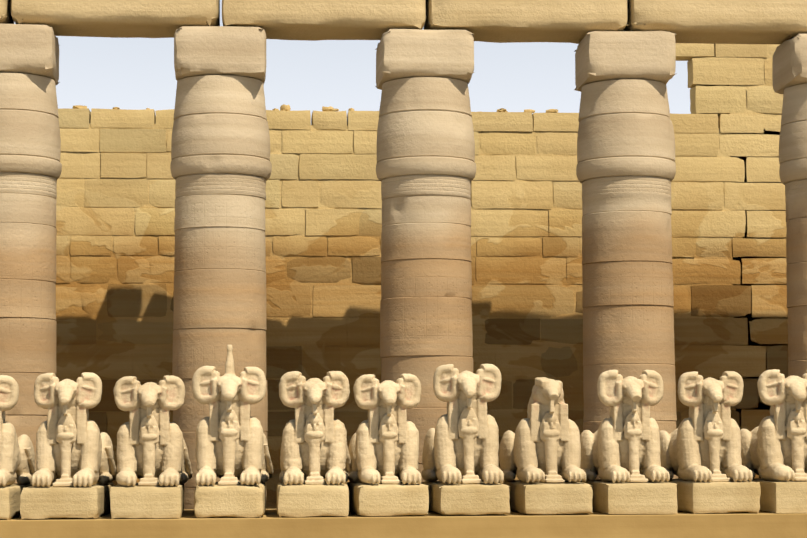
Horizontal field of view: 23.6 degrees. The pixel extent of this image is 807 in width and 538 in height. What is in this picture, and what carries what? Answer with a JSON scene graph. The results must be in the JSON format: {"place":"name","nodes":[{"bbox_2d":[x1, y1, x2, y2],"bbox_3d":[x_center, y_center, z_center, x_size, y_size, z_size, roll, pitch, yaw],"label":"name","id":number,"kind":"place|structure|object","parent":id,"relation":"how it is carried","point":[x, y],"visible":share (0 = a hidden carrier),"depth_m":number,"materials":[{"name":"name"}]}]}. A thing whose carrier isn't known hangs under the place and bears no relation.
{"place":"outdoors","nodes":[
{"label":"outdoors","id":0,"kind":"place"},
{"bbox_2d":[0,24,61,485],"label":"column","id":1,"kind":"structure","parent":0,"point":[30,153],"depth_m":40.06,"materials":[{"name":"stone"}]},
{"bbox_2d":[170,26,271,508],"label":"column","id":2,"kind":"structure","parent":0,"point":[221,167],"depth_m":40.39,"materials":[{"name":"stone"}]},
{"bbox_2d":[14,0,690,116],"label":"sky","id":3,"kind":"structure","parent":0,"point":[95,72],"materials":[{"name":"white"}]},
{"bbox_2d":[55,43,788,508],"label":"wall","id":4,"kind":"structure","parent":0,"point":[115,239],"depth_m":46.85,"materials":[{"name":"stone"}]},
{"bbox_2d":[375,29,475,481],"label":"column","id":5,"kind":"structure","parent":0,"point":[425,168],"depth_m":40.76,"materials":[{"name":"stone"}]},
{"bbox_2d":[574,31,677,478],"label":"column","id":6,"kind":"structure","parent":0,"point":[626,169],"depth_m":41.12,"materials":[{"name":"stone"}]},
{"bbox_2d":[772,34,806,377],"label":"column","id":7,"kind":"structure","parent":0,"point":[789,69],"depth_m":41.81,"materials":[{"name":"stone"}]},
{"bbox_2d":[0,0,806,43],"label":"architrave","id":8,"kind":"object","parent":7,"relation":"on","point":[701,21],"visible":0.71,"depth_m":41.25,"materials":[{"name":"stone"}]},
{"label":"ground","id":9,"kind":"structure","parent":0,"visible":0},
{"bbox_2d":[0,509,806,537],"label":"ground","id":10,"kind":"structure","parent":9,"relation":"on","point":[270,523],"depth_m":34.38,"materials":[{"name":"beige sand"}]},
{"bbox_2d":[0,483,31,519],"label":"plinth","id":11,"kind":"structure","parent":10,"relation":"on","point":[10,496],"depth_m":34.11,"materials":[{"name":"stone"}]},
{"bbox_2d":[0,375,35,486],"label":"sphinx","id":12,"kind":"object","parent":11,"relation":"on","point":[17,458],"visible":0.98,"depth_m":34.84,"materials":[{"name":"stone"}]},
{"bbox_2d":[20,483,113,518],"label":"plinth","id":13,"kind":"structure","parent":10,"relation":"on","point":[52,502],"depth_m":33.97,"materials":[{"name":"stone"}]},
{"bbox_2d":[31,372,116,486],"bbox_3d":[-6.085,2.986,35.883,1.353,2.062,3.538,0,-5,-3],"label":"sphinx","id":14,"kind":"object","parent":13,"relation":"on","point":[74,446],"visible":1,"depth_m":34.84,"materials":[{"name":"stone"}]},
{"bbox_2d":[110,483,184,518],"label":"plinth","id":15,"kind":"structure","parent":10,"relation":"on","point":[137,501],"depth_m":34.07,"materials":[{"name":"stone"}]},
{"bbox_2d":[113,375,192,485],"bbox_3d":[-4.642,3.019,35.970,1.406,2.012,3.536,0,-5,-5],"label":"sphinx","id":16,"kind":"object","parent":15,"relation":"on","point":[152,450],"visible":1,"depth_m":34.91,"materials":[{"name":"stone"}]},
{"bbox_2d":[194,482,265,517],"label":"plinth","id":17,"kind":"structure","parent":10,"relation":"on","point":[216,500],"depth_m":34.22,"materials":[{"name":"stone"}]},
{"bbox_2d":[192,345,273,485],"bbox_3d":[-3.182,2.754,36.226,1.463,2.573,3.710,0,-5,-3],"label":"sphinx","id":18,"kind":"object","parent":17,"relation":"on","point":[231,447],"visible":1,"depth_m":35.11,"materials":[{"name":"stone"}]},
{"bbox_2d":[277,481,348,517],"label":"plinth","id":19,"kind":"structure","parent":10,"relation":"on","point":[304,500],"depth_m":34.32,"materials":[{"name":"stone"}]},
{"bbox_2d":[279,371,350,484],"bbox_3d":[-1.641,2.991,36.261,1.403,2.084,3.526,0,-5,-3],"label":"sphinx","id":20,"kind":"object","parent":19,"relation":"on","point":[314,449],"visible":1,"depth_m":35.21,"materials":[{"name":"stone"}]},
{"bbox_2d":[346,481,428,516],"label":"plinth","id":21,"kind":"structure","parent":10,"relation":"on","point":[376,499],"depth_m":34.48,"materials":[{"name":"stone"}]},
{"bbox_2d":[348,373,420,484],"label":"sphinx","id":22,"kind":"object","parent":21,"relation":"on","point":[383,447],"visible":0.98,"depth_m":35.34,"materials":[{"name":"stone"}]},
{"bbox_2d":[421,481,510,514],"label":"plinth","id":23,"kind":"structure","parent":10,"relation":"on","point":[482,498],"depth_m":34.58,"materials":[{"name":"stone"}]},
{"bbox_2d":[421,364,503,483],"bbox_3d":[1.137,2.938,36.573,1.394,2.207,3.722,0,-5,-4],"label":"sphinx","id":24,"kind":"object","parent":23,"relation":"on","point":[461,442],"visible":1,"depth_m":35.48,"materials":[{"name":"stone"}]},
{"bbox_2d":[503,480,592,514],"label":"plinth","id":25,"kind":"structure","parent":10,"relation":"on","point":[538,498],"depth_m":34.72,"materials":[{"name":"stone"}]},
{"bbox_2d":[499,377,585,482],"bbox_3d":[2.651,3.066,36.704,1.403,1.964,3.682,0,-5,-5],"label":"sphinx","id":26,"kind":"object","parent":25,"relation":"on","point":[542,444],"visible":1,"depth_m":35.60,"materials":[{"name":"stone"}]},
{"bbox_2d":[580,479,677,513],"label":"plinth","id":27,"kind":"structure","parent":10,"relation":"on","point":[648,497],"depth_m":34.84,"materials":[{"name":"stone"}]},
{"bbox_2d":[580,370,669,482],"bbox_3d":[4.153,2.997,36.737,1.349,2.098,3.532,0,-5,-6],"label":"sphinx","id":28,"kind":"object","parent":27,"relation":"on","point":[621,444],"visible":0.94,"depth_m":35.70,"materials":[{"name":"stone"}]},
{"bbox_2d":[664,479,760,513],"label":"plinth","id":29,"kind":"structure","parent":10,"relation":"on","point":[693,497],"depth_m":35.01,"materials":[{"name":"stone"}]},
{"bbox_2d":[659,371,752,481],"bbox_3d":[5.675,3.022,36.975,1.368,2.061,3.675,0,-5,-5],"label":"sphinx","id":30,"kind":"object","parent":29,"relation":"on","point":[702,443],"visible":0.88,"depth_m":35.90,"materials":[{"name":"stone"}]},
{"bbox_2d":[751,478,806,512],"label":"plinth","id":31,"kind":"structure","parent":10,"relation":"on","point":[783,497],"depth_m":35.05,"materials":[{"name":"stone"}]},
{"bbox_2d":[740,369,806,481],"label":"sphinx","id":32,"kind":"object","parent":31,"relation":"on","point":[774,446],"visible":0.92,"depth_m":35.98,"materials":[{"name":"stone"}]}
]}

